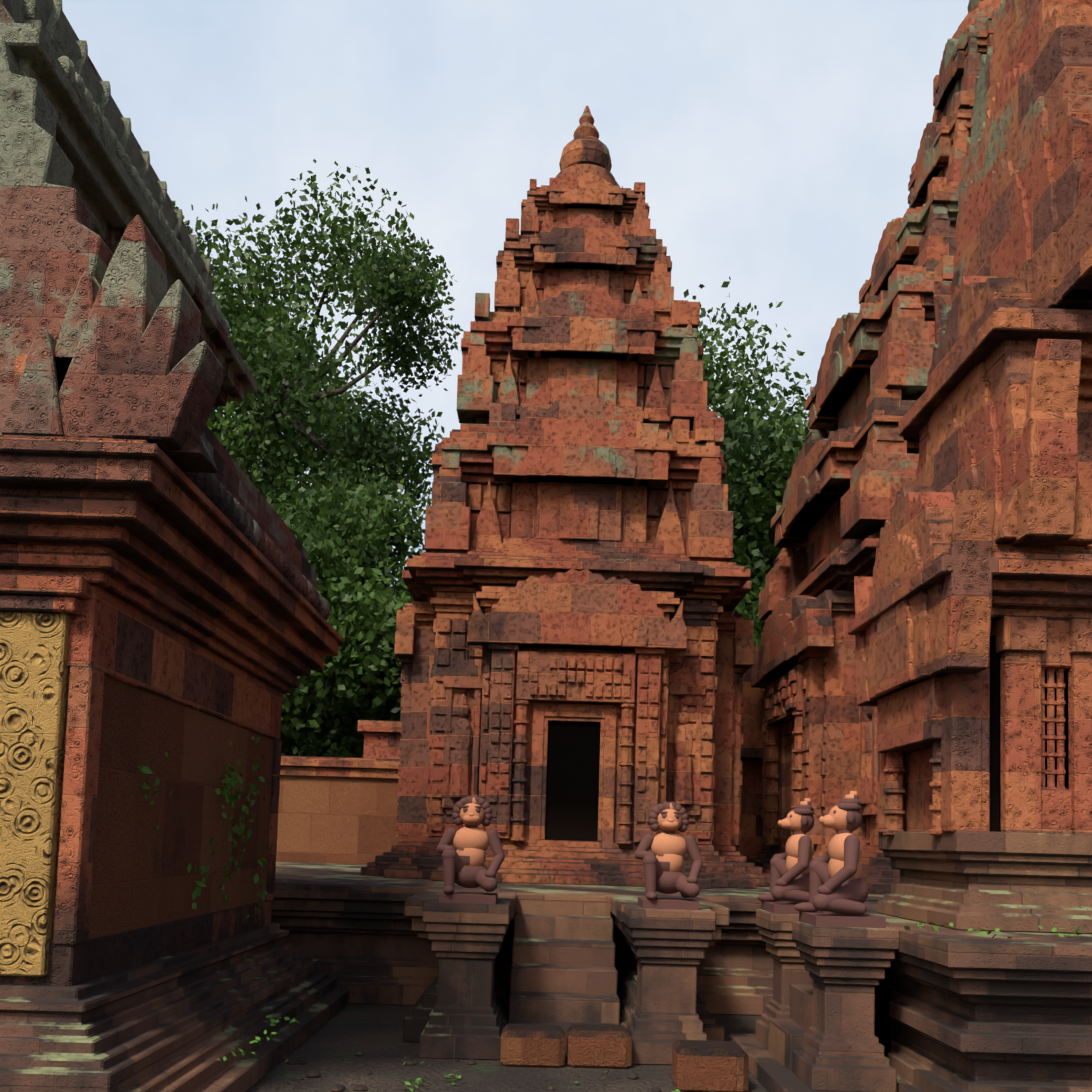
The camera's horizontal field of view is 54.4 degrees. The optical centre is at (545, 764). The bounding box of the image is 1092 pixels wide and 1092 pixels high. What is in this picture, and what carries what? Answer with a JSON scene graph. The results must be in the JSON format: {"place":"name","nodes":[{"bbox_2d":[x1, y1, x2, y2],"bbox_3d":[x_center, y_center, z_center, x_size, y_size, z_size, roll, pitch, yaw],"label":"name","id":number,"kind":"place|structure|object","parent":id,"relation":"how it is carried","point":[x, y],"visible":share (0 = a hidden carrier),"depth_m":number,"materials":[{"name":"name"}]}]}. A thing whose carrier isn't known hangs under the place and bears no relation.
{"place":"outdoors","nodes":[
{"label":"outdoors","id":0,"kind":"place"},
{"bbox_2d":[276,776,401,864],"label":"enclosure wall","id":1,"kind":"structure","parent":0,"point":[336,820],"depth_m":16.86,"materials":[{"name":"brown stone"}]},
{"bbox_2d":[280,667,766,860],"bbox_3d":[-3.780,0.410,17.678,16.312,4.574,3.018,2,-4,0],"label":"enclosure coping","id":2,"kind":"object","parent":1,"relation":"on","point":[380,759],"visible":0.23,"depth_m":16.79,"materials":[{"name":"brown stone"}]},
{"bbox_2d":[282,1052,715,1091],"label":"gravel","id":3,"kind":"structure","parent":0,"point":[360,1087],"depth_m":6.76,"materials":[{"name":"grey gravel"}]},
{"bbox_2d":[246,1004,767,1091],"bbox_3d":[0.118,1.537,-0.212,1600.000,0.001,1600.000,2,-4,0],"label":"ground","id":4,"kind":"structure","parent":0,"point":[373,1033],"depth_m":7.09,"materials":[{"name":"grey stone"}]},
{"bbox_2d":[0,923,349,1091],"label":"stepped plinth","id":5,"kind":"structure","parent":4,"relation":"on","point":[183,1021],"depth_m":5.99,"materials":[{"name":"brown stone"}]},
{"bbox_2d":[0,354,343,985],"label":"temple wall","id":6,"kind":"structure","parent":5,"relation":"on","point":[145,564],"depth_m":5.57,"materials":[{"name":"brown stone"}]},
{"bbox_2d":[0,611,69,976],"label":"carved panel","id":7,"kind":"object","parent":6,"relation":"attached to","point":[33,668],"visible":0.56,"depth_m":5.31,"materials":[{"name":"gold metal"}]},
{"bbox_2d":[51,668,273,942],"bbox_3d":[-4.862,0.270,7.328,4.980,1.410,3.950,2,-4,0],"label":"wall panel","id":8,"kind":"object","parent":6,"relation":"in","point":[136,884],"visible":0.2,"depth_m":6.65,"materials":[{"name":"brown stone"}]},
{"bbox_2d":[129,736,269,922],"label":"wall vines","id":9,"kind":"object","parent":8,"relation":"attached to","point":[230,797],"depth_m":7.82,"materials":[{"name":"green plant"}]},
{"bbox_2d":[0,0,329,619],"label":"library roof carvings","id":10,"kind":"object","parent":6,"relation":"on","point":[106,280],"visible":0.77,"depth_m":5.36,"materials":[{"name":"brown stone"}]},
{"bbox_2d":[172,159,463,523],"bbox_3d":[-8.370,-6.575,32.110,11.185,21.190,14.387,2,-4,0],"label":"tree","id":11,"kind":"object","parent":4,"relation":"on","point":[369,441],"depth_m":29.78,"materials":[{"name":"green plant"}]},
{"bbox_2d":[273,476,413,757],"bbox_3d":[-5.576,-1.620,23.290,9.210,10.215,9.062,2,-4,0],"label":"tree","id":12,"kind":"object","parent":4,"relation":"on","point":[367,655],"depth_m":21.36,"materials":[{"name":"green plant"}]},
{"bbox_2d":[263,451,431,757],"bbox_3d":[-4.209,-2.062,26.903,9.070,11.696,9.027,2,-4,0],"label":"tree","id":13,"kind":"object","parent":4,"relation":"on","point":[383,505],"depth_m":24.50,"materials":[{"name":"green plant"}]},
{"bbox_2d":[419,898,510,1060],"bbox_3d":[-0.581,1.546,7.753,0.610,1.080,0.610,2,-4,0],"label":"pedestal","id":14,"kind":"object","parent":4,"relation":"on","point":[464,1022],"visible":0.96,"depth_m":7.50,"materials":[{"name":"stone"}]},
{"bbox_2d":[437,796,504,903],"bbox_3d":[-0.553,0.617,7.798,0.505,0.780,0.451,2,-4,0],"label":"statue","id":15,"kind":"object","parent":14,"relation":"on","point":[464,862],"visible":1,"depth_m":7.76,"materials":[{"name":"brown stone"}]},
{"bbox_2d":[271,862,883,1053],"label":"stone platform","id":16,"kind":"structure","parent":4,"relation":"on","point":[565,959],"depth_m":9.76,"materials":[{"name":"stone"}]},
{"bbox_2d":[360,106,769,888],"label":"temple tower","id":17,"kind":"structure","parent":16,"relation":"on","point":[574,562],"depth_m":12.35,"materials":[{"name":"red stone"}]},
{"bbox_2d":[746,0,1001,893],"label":"temple tower","id":18,"kind":"structure","parent":16,"relation":"on","point":[857,457],"depth_m":13.31,"materials":[{"name":"red stone"}]},
{"bbox_2d":[427,277,810,605],"bbox_3d":[3.690,-4.418,29.708,14.313,17.255,14.944,2,-4,0],"label":"tree","id":19,"kind":"object","parent":4,"relation":"on","point":[741,525],"depth_m":27.86,"materials":[{"name":"green plant"}]},
{"bbox_2d":[500,1024,748,1091],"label":"loose blocks","id":20,"kind":"object","parent":4,"relation":"on","point":[707,1066],"depth_m":7.23,"materials":[{"name":"brown stone"}]},
{"bbox_2d":[217,922,1081,1091],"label":"ground sprouts","id":21,"kind":"object","parent":4,"relation":"on","point":[417,1080],"visible":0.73,"depth_m":6.19,"materials":[{"name":"green plant"}]},
{"bbox_2d":[623,904,715,1064],"bbox_3d":[0.879,1.590,7.760,0.610,1.080,0.610,2,-4,0],"label":"pedestal","id":22,"kind":"object","parent":4,"relation":"on","point":[669,947],"visible":0.92,"depth_m":7.52,"materials":[{"name":"stone"}]},
{"bbox_2d":[635,802,702,909],"bbox_3d":[0.906,0.661,7.805,0.505,0.780,0.451,2,-4,0],"label":"statue","id":23,"kind":"object","parent":22,"relation":"on","point":[663,862],"visible":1,"depth_m":7.76,"materials":[{"name":"brown stone"}]},
{"bbox_2d":[707,380,809,646],"bbox_3d":[6.522,-2.424,24.995,12.302,12.781,10.560,2,-4,0],"label":"tree","id":24,"kind":"object","parent":4,"relation":"on","point":[764,467],"depth_m":22.37,"materials":[{"name":"green plant"}]},
{"bbox_2d":[765,396,805,541],"bbox_3d":[9.703,-3.570,36.384,14.642,16.881,12.959,2,-4,0],"label":"tree","id":25,"kind":"object","parent":4,"relation":"on","point":[797,403],"depth_m":33.81,"materials":[{"name":"green plant"}]},
{"bbox_2d":[729,922,899,1091],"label":"side stair","id":26,"kind":"object","parent":4,"relation":"on","point":[770,1069],"visible":0.27,"depth_m":6.88,"materials":[{"name":"stone"}]},
{"bbox_2d":[756,909,809,1049],"bbox_3d":[1.821,1.551,7.669,0.520,0.960,0.520,2,-4,0],"label":"pedestal","id":27,"kind":"object","parent":26,"relation":"on","point":[775,930],"visible":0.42,"depth_m":7.52,"materials":[{"name":"stone"}]},
{"bbox_2d":[757,798,827,913],"bbox_3d":[1.804,0.658,7.733,0.466,0.828,0.521,2,-4,0],"label":"monkey statue","id":28,"kind":"object","parent":27,"relation":"on","point":[790,875],"visible":1,"depth_m":7.64,"materials":[{"name":"brown stone"}]},
{"bbox_2d":[792,920,899,1091],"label":"pedestal","id":29,"kind":"object","parent":26,"relation":"on","point":[840,1047],"visible":0.98,"depth_m":6.33,"materials":[{"name":"stone"}]},
{"bbox_2d":[794,791,885,927],"bbox_3d":[1.812,0.577,6.596,0.466,0.828,0.521,2,-4,0],"label":"monkey statue","id":30,"kind":"object","parent":29,"relation":"on","point":[838,890],"visible":1,"depth_m":6.47,"materials":[{"name":"brown stone"}]},
{"bbox_2d":[776,831,1091,1091],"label":"stone platform","id":31,"kind":"structure","parent":4,"relation":"on","point":[974,1010],"depth_m":6.19,"materials":[{"name":"brown stone"}]},
{"bbox_2d":[848,0,1091,835],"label":"mandapa porch","id":32,"kind":"object","parent":31,"relation":"on","point":[985,531],"visible":1,"depth_m":6.63,"materials":[{"name":"brown stone"}]},
{"bbox_2d":[62,0,968,586],"label":"sky","id":33,"kind":"structure","parent":0,"point":[774,145],"materials":[{"name":"white"}]},
{"bbox_2d":[545,721,600,840],"bbox_3d":[0.301,0.166,11.917,0.676,1.376,0.010,2,-4,0],"label":"doorway","id":34,"kind":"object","parent":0,"point":[572,780],"visible":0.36,"depth_m":11.91,"materials":[{"name":"black"}]},
{"bbox_2d":[990,635,1056,831],"bbox_3d":[2.968,-0.175,6.692,0.500,1.230,0.270,2,-4,0],"label":"window","id":35,"kind":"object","parent":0,"point":[994,741],"visible":0.11,"depth_m":6.57,"materials":[{"name":"black"}]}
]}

